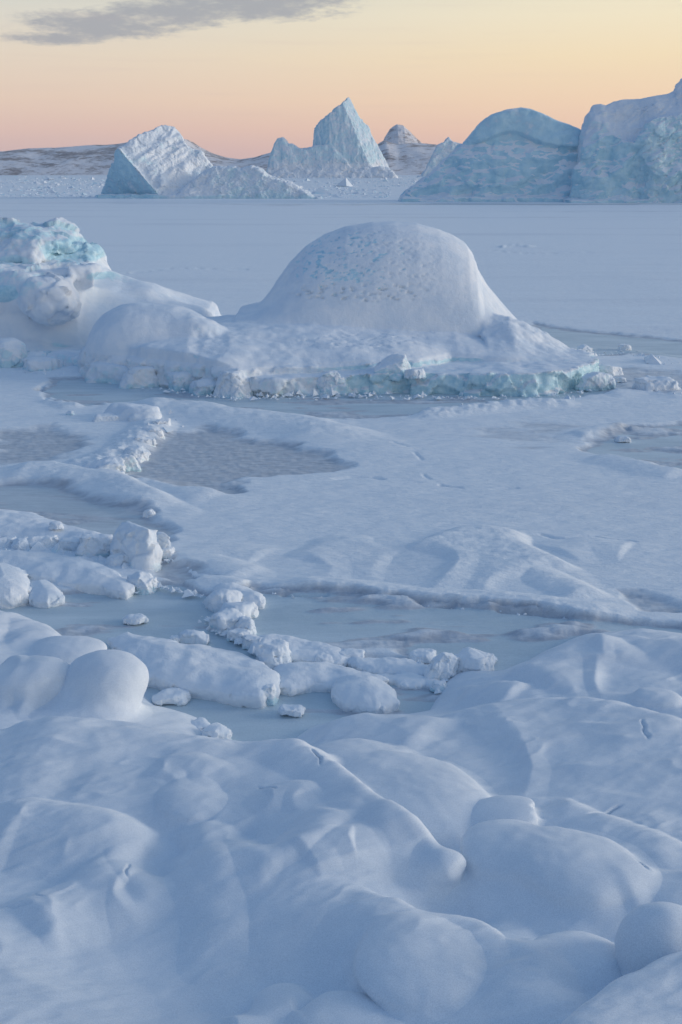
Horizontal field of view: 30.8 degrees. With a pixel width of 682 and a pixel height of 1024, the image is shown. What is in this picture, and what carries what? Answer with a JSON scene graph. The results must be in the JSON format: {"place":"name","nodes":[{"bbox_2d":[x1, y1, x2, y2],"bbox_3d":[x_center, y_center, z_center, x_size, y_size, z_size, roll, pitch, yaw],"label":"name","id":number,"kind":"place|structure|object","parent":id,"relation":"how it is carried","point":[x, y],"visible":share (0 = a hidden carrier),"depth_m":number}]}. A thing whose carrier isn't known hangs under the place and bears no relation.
{"place":"outdoors","nodes":[
{"label":"outdoors","id":0,"kind":"place"},
{"bbox_2d":[0,139,436,174],"bbox_3d":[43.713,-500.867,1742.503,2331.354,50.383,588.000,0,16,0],"label":"hills","id":1,"kind":"structure","parent":0,"point":[408,159],"depth_m":1548.09},
{"bbox_2d":[0,175,681,740],"bbox_3d":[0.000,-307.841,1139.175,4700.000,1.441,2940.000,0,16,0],"label":"sea ice","id":2,"kind":"structure","parent":0,"point":[372,527],"depth_m":38.03},
{"bbox_2d":[0,536,15,547],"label":"ice block","id":3,"kind":"structure","parent":2,"relation":"on","point":[5,542],"depth_m":30.13},
{"bbox_2d":[0,339,26,367],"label":"ice block","id":4,"kind":"structure","parent":2,"relation":"on","point":[13,352],"depth_m":57.04},
{"bbox_2d":[0,563,31,608],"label":"snow boulder","id":5,"kind":"object","parent":2,"relation":"on","point":[15,588],"visible":0.98,"depth_m":26.36},
{"bbox_2d":[10,537,30,549],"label":"ice block","id":6,"kind":"structure","parent":2,"relation":"on","point":[21,543],"depth_m":29.92},
{"bbox_2d":[22,357,63,371],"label":"ice block","id":7,"kind":"structure","parent":2,"relation":"on","point":[32,364],"depth_m":56.22},
{"bbox_2d":[27,534,58,548],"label":"ice block","id":8,"kind":"structure","parent":2,"relation":"on","point":[49,541],"depth_m":30.04},
{"bbox_2d":[28,579,64,607],"bbox_3d":[-6.457,1.748,26.822,0.751,0.378,1.460,-6,17,-21],"label":"snow boulder","id":9,"kind":"object","parent":2,"relation":"on","point":[43,593],"visible":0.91,"depth_m":26.34},
{"bbox_2d":[0,509,98,540],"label":"ice floe","id":10,"kind":"object","parent":2,"relation":"on","point":[17,524],"visible":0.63,"depth_m":30.86},
{"bbox_2d":[48,521,63,529],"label":"ice block","id":11,"kind":"object","parent":10,"relation":"on","point":[56,525],"depth_m":30.62},
{"bbox_2d":[0,549,134,599],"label":"ice floe","id":12,"kind":"object","parent":2,"relation":"on","point":[83,574],"visible":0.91,"depth_m":27.61},
{"bbox_2d":[58,536,80,550],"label":"ice block","id":13,"kind":"structure","parent":2,"relation":"on","point":[72,543],"depth_m":29.73},
{"bbox_2d":[66,411,73,414],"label":"ice block","id":14,"kind":"structure","parent":2,"relation":"on","point":[69,412],"depth_m":46.15},
{"bbox_2d":[71,355,78,365],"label":"ice block","id":15,"kind":"structure","parent":2,"relation":"on","point":[74,361],"depth_m":57.38},
{"bbox_2d":[75,531,112,557],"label":"ice block","id":16,"kind":"structure","parent":2,"relation":"on","point":[93,543],"depth_m":29.37},
{"bbox_2d":[81,456,125,471],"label":"ice slab","id":17,"kind":"structure","parent":2,"relation":"on","point":[114,463],"depth_m":37.31},
{"bbox_2d":[92,412,118,421],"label":"ice block","id":18,"kind":"structure","parent":2,"relation":"on","point":[109,416],"depth_m":44.91},
{"bbox_2d":[85,362,128,383],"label":"ice block","id":19,"kind":"structure","parent":2,"relation":"on","point":[105,372],"depth_m":53.49},
{"bbox_2d":[0,217,221,365],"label":"iceberg","id":20,"kind":"object","parent":2,"relation":"on","point":[64,287],"visible":0.74,"depth_m":62.26},
{"bbox_2d":[105,552,127,565],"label":"ice block","id":21,"kind":"structure","parent":2,"relation":"on","point":[118,559],"depth_m":28.60},
{"bbox_2d":[120,454,141,471],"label":"ice slab","id":22,"kind":"structure","parent":2,"relation":"on","point":[131,462],"depth_m":37.80},
{"bbox_2d":[103,403,161,421],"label":"ice slab","id":23,"kind":"structure","parent":2,"relation":"on","point":[131,412],"depth_m":45.12},
{"bbox_2d":[122,613,148,624],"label":"ice block","id":24,"kind":"object","parent":2,"relation":"on","point":[134,619],"depth_m":25.23},
{"bbox_2d":[109,521,162,571],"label":"ice block","id":25,"kind":"structure","parent":2,"relation":"on","point":[138,546],"depth_m":28.49},
{"bbox_2d":[123,445,150,462],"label":"ice block","id":26,"kind":"structure","parent":2,"relation":"on","point":[141,453],"depth_m":39.24},
{"bbox_2d":[119,366,158,388],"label":"ice block","id":27,"kind":"structure","parent":2,"relation":"on","point":[140,377],"depth_m":52.35},
{"bbox_2d":[127,571,159,594],"bbox_3d":[-4.400,1.565,27.274,0.706,0.506,0.587,6,17,20],"label":"ice block","id":28,"kind":"object","parent":2,"relation":"on","point":[141,581],"depth_m":27.08},
{"bbox_2d":[134,435,155,446],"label":"ice block","id":29,"kind":"structure","parent":2,"relation":"on","point":[150,441],"depth_m":40.94},
{"bbox_2d":[142,509,155,517],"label":"ice block","id":30,"kind":"object","parent":2,"relation":"on","point":[147,513],"depth_m":32.88},
{"bbox_2d":[142,426,164,438],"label":"ice block","id":31,"kind":"structure","parent":2,"relation":"on","point":[159,433],"depth_m":42.27},
{"bbox_2d":[151,577,158,591],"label":"ice block","id":32,"kind":"object","parent":2,"relation":"on","point":[154,583],"depth_m":27.20},
{"bbox_2d":[150,418,170,425],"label":"ice block","id":33,"kind":"structure","parent":2,"relation":"on","point":[166,421],"depth_m":43.72},
{"bbox_2d":[156,532,170,548],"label":"ice block","id":34,"kind":"object","parent":2,"relation":"on","point":[163,540],"depth_m":29.47},
{"bbox_2d":[162,546,174,559],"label":"ice block","id":35,"kind":"object","parent":2,"relation":"on","point":[168,552],"depth_m":29.35},
{"bbox_2d":[152,687,190,705],"bbox_3d":[-2.968,3.234,21.614,0.690,0.212,0.484,0,16,0],"label":"ice block","id":36,"kind":"object","parent":2,"relation":"on","point":[177,696],"depth_m":21.48},
{"bbox_2d":[169,635,179,642],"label":"ice block","id":37,"kind":"object","parent":2,"relation":"on","point":[175,638],"depth_m":24.18},
{"bbox_2d":[167,371,195,390],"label":"ice block","id":38,"kind":"structure","parent":2,"relation":"on","point":[178,380],"depth_m":51.65},
{"bbox_2d":[107,632,280,708],"bbox_3d":[-2.844,2.819,22.735,4.260,0.484,1.785,8,17,26],"label":"ice floe","id":39,"kind":"object","parent":2,"relation":"on","point":[219,675],"visible":0.89,"depth_m":22.10},
{"bbox_2d":[179,629,209,644],"bbox_3d":[-2.886,2.471,24.290,0.638,0.298,0.328,3,16,10],"label":"ice block","id":40,"kind":"object","parent":2,"relation":"on","point":[187,636],"depth_m":24.18},
{"bbox_2d":[187,567,207,577],"bbox_3d":[-2.844,1.468,28.183,0.975,0.186,1.850,-10,18,-31],"label":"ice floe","id":41,"kind":"object","parent":2,"relation":"on","point":[195,574],"visible":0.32,"depth_m":28.14},
{"bbox_2d":[191,717,209,729],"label":"ice block","id":42,"kind":"object","parent":2,"relation":"on","point":[200,723],"depth_m":20.36},
{"bbox_2d":[189,378,216,395],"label":"ice block","id":43,"kind":"structure","parent":2,"relation":"on","point":[206,386],"depth_m":50.68},
{"bbox_2d":[85,125,321,198],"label":"iceberg","id":44,"kind":"object","parent":2,"relation":"on","point":[163,162],"visible":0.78,"depth_m":368.21},
{"bbox_2d":[0,175,420,197],"bbox_3d":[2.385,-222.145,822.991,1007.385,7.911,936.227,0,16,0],"label":"brash ice","id":45,"kind":"structure","parent":2,"relation":"on","point":[345,182],"depth_m":571.91},
{"bbox_2d":[201,722,231,739],"bbox_3d":[-2.028,3.619,20.078,0.524,0.341,0.472,0,16,0],"label":"ice block","id":46,"kind":"object","parent":2,"relation":"on","point":[216,730],"depth_m":19.97},
{"bbox_2d":[202,589,242,612],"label":"ice block","id":47,"kind":"structure","parent":2,"relation":"on","point":[213,601],"depth_m":25.98},
{"bbox_2d":[208,608,243,636],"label":"ice block","id":48,"kind":"structure","parent":2,"relation":"on","point":[225,619],"depth_m":24.75},
{"bbox_2d":[212,371,253,398],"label":"ice block","id":49,"kind":"structure","parent":2,"relation":"on","point":[234,384],"depth_m":50.09},
{"bbox_2d":[227,628,250,641],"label":"ice block","id":50,"kind":"structure","parent":2,"relation":"on","point":[237,633],"depth_m":24.28},
{"bbox_2d":[213,582,265,608],"bbox_3d":[-2.122,1.799,26.678,1.565,0.355,0.757,14,21,41],"label":"ice floe","id":51,"kind":"object","parent":2,"relation":"on","point":[258,599],"visible":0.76,"depth_m":26.35},
{"bbox_2d":[220,601,258,617],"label":"ice block","id":52,"kind":"structure","parent":2,"relation":"on","point":[249,609],"depth_m":25.54},
{"bbox_2d":[235,616,256,634],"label":"ice block","id":53,"kind":"structure","parent":2,"relation":"on","point":[245,622],"depth_m":24.62},
{"bbox_2d":[242,634,262,649],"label":"ice block","id":54,"kind":"structure","parent":2,"relation":"on","point":[249,639],"depth_m":23.91},
{"bbox_2d":[262,683,278,705],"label":"ice block","id":55,"kind":"structure","parent":2,"relation":"on","point":[272,700],"depth_m":21.44},
{"bbox_2d":[255,637,292,669],"bbox_3d":[-1.248,2.722,23.090,0.717,0.611,0.801,0,16,0],"label":"ice block","id":56,"kind":"object","parent":2,"relation":"on","point":[271,653],"depth_m":22.90},
{"bbox_2d":[278,704,305,717],"bbox_3d":[-0.838,3.383,21.100,0.472,0.164,0.363,0,16,0],"label":"ice block","id":57,"kind":"object","parent":2,"relation":"on","point":[298,710],"depth_m":20.99},
{"bbox_2d":[249,634,350,666],"bbox_3d":[-0.796,2.677,23.654,2.369,0.289,1.119,8,17,26],"label":"ice floe","id":58,"kind":"object","parent":2,"relation":"on","point":[303,650],"visible":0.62,"depth_m":23.44},
{"bbox_2d":[314,652,333,663],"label":"ice block","id":59,"kind":"object","parent":2,"relation":"on","point":[323,657],"depth_m":23.08},
{"bbox_2d":[273,661,388,696],"bbox_3d":[-0.190,2.993,22.398,2.118,0.354,1.293,0,16,0],"label":"ice floe","id":60,"kind":"object","parent":2,"relation":"on","point":[297,678],"visible":0.64,"depth_m":22.14},
{"bbox_2d":[317,370,344,394],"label":"ice block","id":61,"kind":"object","parent":2,"relation":"on","point":[333,375],"depth_m":50.56},
{"bbox_2d":[266,97,401,177],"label":"iceberg","id":62,"kind":"object","parent":2,"relation":"on","point":[345,145],"visible":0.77,"depth_m":1083.76},
{"bbox_2d":[77,221,599,396],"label":"iceberg","id":63,"kind":"object","parent":2,"relation":"on","point":[354,305],"visible":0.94,"depth_m":55.08},
{"bbox_2d":[373,354,410,381],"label":"ice block","id":64,"kind":"object","parent":63,"relation":"on","point":[395,366],"depth_m":50.92},
{"bbox_2d":[404,368,425,378],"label":"ice block","id":65,"kind":"object","parent":63,"relation":"on","point":[415,373],"depth_m":50.44},
{"bbox_2d":[4,350,681,693],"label":"ice crumbs","id":66,"kind":"object","parent":2,"relation":"on","point":[649,359],"visible":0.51,"depth_m":49.29},
{"bbox_2d":[339,648,364,657],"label":"ice block","id":67,"kind":"object","parent":2,"relation":"on","point":[350,652],"depth_m":23.31},
{"bbox_2d":[331,674,399,713],"bbox_3d":[0.418,3.164,21.633,1.199,0.435,1.346,0,16,0],"label":"ice floe","id":68,"kind":"object","parent":2,"relation":"on","point":[358,693],"visible":0.96,"depth_m":21.27},
{"bbox_2d":[347,657,427,675],"bbox_3d":[1.032,2.896,22.908,1.835,0.268,0.845,0,16,0],"label":"ice floe","id":69,"kind":"object","parent":2,"relation":"on","point":[391,665],"visible":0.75,"depth_m":22.79},
{"bbox_2d":[378,672,437,689],"bbox_3d":[1.209,3.076,22.387,1.352,0.199,0.604,2,16,8],"label":"ice floe","id":70,"kind":"object","parent":2,"relation":"on","point":[409,680],"visible":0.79,"depth_m":22.26},
{"bbox_2d":[408,648,436,663],"bbox_3d":[1.548,2.726,23.436,0.545,0.201,0.492,0,16,0],"label":"ice block","id":71,"kind":"object","parent":2,"relation":"on","point":[426,655],"depth_m":23.31},
{"bbox_2d":[429,680,446,693],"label":"ice block","id":72,"kind":"object","parent":2,"relation":"on","point":[440,685],"depth_m":21.91},
{"bbox_2d":[417,137,459,176],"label":"iceberg","id":73,"kind":"object","parent":2,"relation":"on","point":[444,149],"visible":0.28,"depth_m":1205.87},
{"bbox_2d":[423,652,460,679],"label":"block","id":74,"kind":"structure","parent":2,"relation":"on","point":[441,665],"depth_m":22.40},
{"bbox_2d":[456,647,494,673],"bbox_3d":[2.409,2.820,22.796,0.806,0.583,0.673,6,17,20],"label":"ice block","id":75,"kind":"object","parent":2,"relation":"on","point":[473,659],"depth_m":22.60},
{"bbox_2d":[398,107,580,201],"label":"iceberg","id":76,"kind":"object","parent":2,"relation":"on","point":[521,154],"visible":0.8,"depth_m":332.97},
{"bbox_2d":[577,344,591,352],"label":"ice block","id":77,"kind":"structure","parent":2,"relation":"on","point":[585,347],"depth_m":61.81},
{"bbox_2d":[574,371,615,391],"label":"ice block","id":78,"kind":"object","parent":2,"relation":"on","point":[597,381],"depth_m":51.52},
{"bbox_2d":[600,364,623,375],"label":"ice block","id":79,"kind":"object","parent":2,"relation":"on","point":[611,370],"depth_m":55.26},
{"bbox_2d":[613,377,626,382],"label":"ice block","id":80,"kind":"object","parent":2,"relation":"on","point":[620,379],"depth_m":53.62},
{"bbox_2d":[563,78,681,202],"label":"iceberg","id":81,"kind":"object","parent":2,"relation":"on","point":[629,150],"visible":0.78,"depth_m":324.26},
{"bbox_2d":[614,436,630,442],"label":"ice block","id":82,"kind":"object","parent":2,"relation":"on","point":[622,439],"depth_m":41.92},
{"bbox_2d":[618,344,631,350],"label":"ice block","id":83,"kind":"object","parent":2,"relation":"on","point":[625,347],"depth_m":62.65},
{"bbox_2d":[632,375,678,390],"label":"ice block","id":84,"kind":"object","parent":2,"relation":"on","point":[653,383],"depth_m":50.75},
{"bbox_2d":[0,611,681,1023],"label":"snowy shore","id":85,"kind":"structure","parent":0,"point":[286,863],"depth_m":14.88},
{"bbox_2d":[0,655,68,715],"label":"snow mound","id":86,"kind":"object","parent":85,"relation":"on","point":[29,684],"visible":0.77,"depth_m":20.03},
{"bbox_2d":[27,636,106,664],"bbox_3d":[-4.954,2.637,22.756,1.672,0.590,1.695,0,16,0],"label":"snow mound","id":87,"kind":"object","parent":85,"relation":"on","point":[69,650],"visible":0.65,"depth_m":22.52},
{"bbox_2d":[27,649,152,722],"bbox_3d":[-3.954,2.958,20.118,2.488,1.105,2.274,0,16,0],"label":"snow mound","id":88,"kind":"object","parent":85,"relation":"on","point":[110,684],"visible":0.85,"depth_m":19.94},
{"bbox_2d":[153,775,227,832],"bbox_3d":[-1.930,3.753,15.914,1.048,0.267,1.280,0,16,0],"label":"snow mound","id":89,"kind":"object","parent":85,"relation":"on","point":[179,804],"visible":1,"depth_m":15.76},
{"bbox_2d":[244,982,314,1021],"bbox_3d":[-0.592,4.821,12.128,0.789,0.247,0.912,0,16,0],"label":"snow mound","id":90,"kind":"object","parent":85,"relation":"on","point":[279,1002],"visible":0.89,"depth_m":12.06},
{"bbox_2d":[283,990,404,1023],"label":"snow mound","id":91,"kind":"object","parent":85,"relation":"on","point":[342,1007],"visible":0.83,"depth_m":11.69},
{"bbox_2d":[309,738,499,849],"bbox_3d":[0.611,3.684,16.875,3.322,0.965,3.962,0,16,0],"label":"snow mound","id":92,"kind":"object","parent":85,"relation":"on","point":[439,798],"visible":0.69,"depth_m":16.50},
{"bbox_2d":[340,911,486,1023],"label":"snow mound","id":93,"kind":"object","parent":85,"relation":"on","point":[408,967],"visible":0.93,"depth_m":12.09},
{"bbox_2d":[409,836,465,899],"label":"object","id":94,"kind":"structure","parent":85,"relation":"on","point":[436,870],"depth_m":14.14},
{"bbox_2d":[471,795,546,825],"bbox_3d":[2.015,3.931,15.766,1.300,0.394,1.168,0,16,0],"label":"snow mound","id":95,"kind":"object","parent":85,"relation":"on","point":[522,808],"visible":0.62,"depth_m":15.70},
{"bbox_2d":[431,819,662,938],"bbox_3d":[2.368,4.220,14.316,2.708,0.785,2.709,0,16,0],"label":"snow mound","id":96,"kind":"object","parent":85,"relation":"on","point":[526,879],"visible":0.88,"depth_m":13.90},
{"bbox_2d":[505,931,621,993],"bbox_3d":[2.354,4.526,12.512,1.513,0.428,1.353,0,16,0],"label":"snow mound","id":97,"kind":"object","parent":85,"relation":"on","point":[582,962],"visible":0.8,"depth_m":12.29},
{"bbox_2d":[615,902,681,975],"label":"snow mound","id":98,"kind":"object","parent":85,"relation":"on","point":[647,934],"visible":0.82,"depth_m":12.01},
{"bbox_2d":[623,687,681,711],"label":"snow mound","id":99,"kind":"object","parent":85,"relation":"on","point":[656,699],"visible":0.98,"depth_m":19.74},
{"bbox_2d":[0,0,681,158],"label":"sky","id":100,"kind":"structure","parent":0,"point":[234,78]},
{"bbox_2d":[383,124,420,143],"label":"rocky peak","id":101,"kind":"structure","parent":0,"point":[398,134],"depth_m":1861.98}
]}

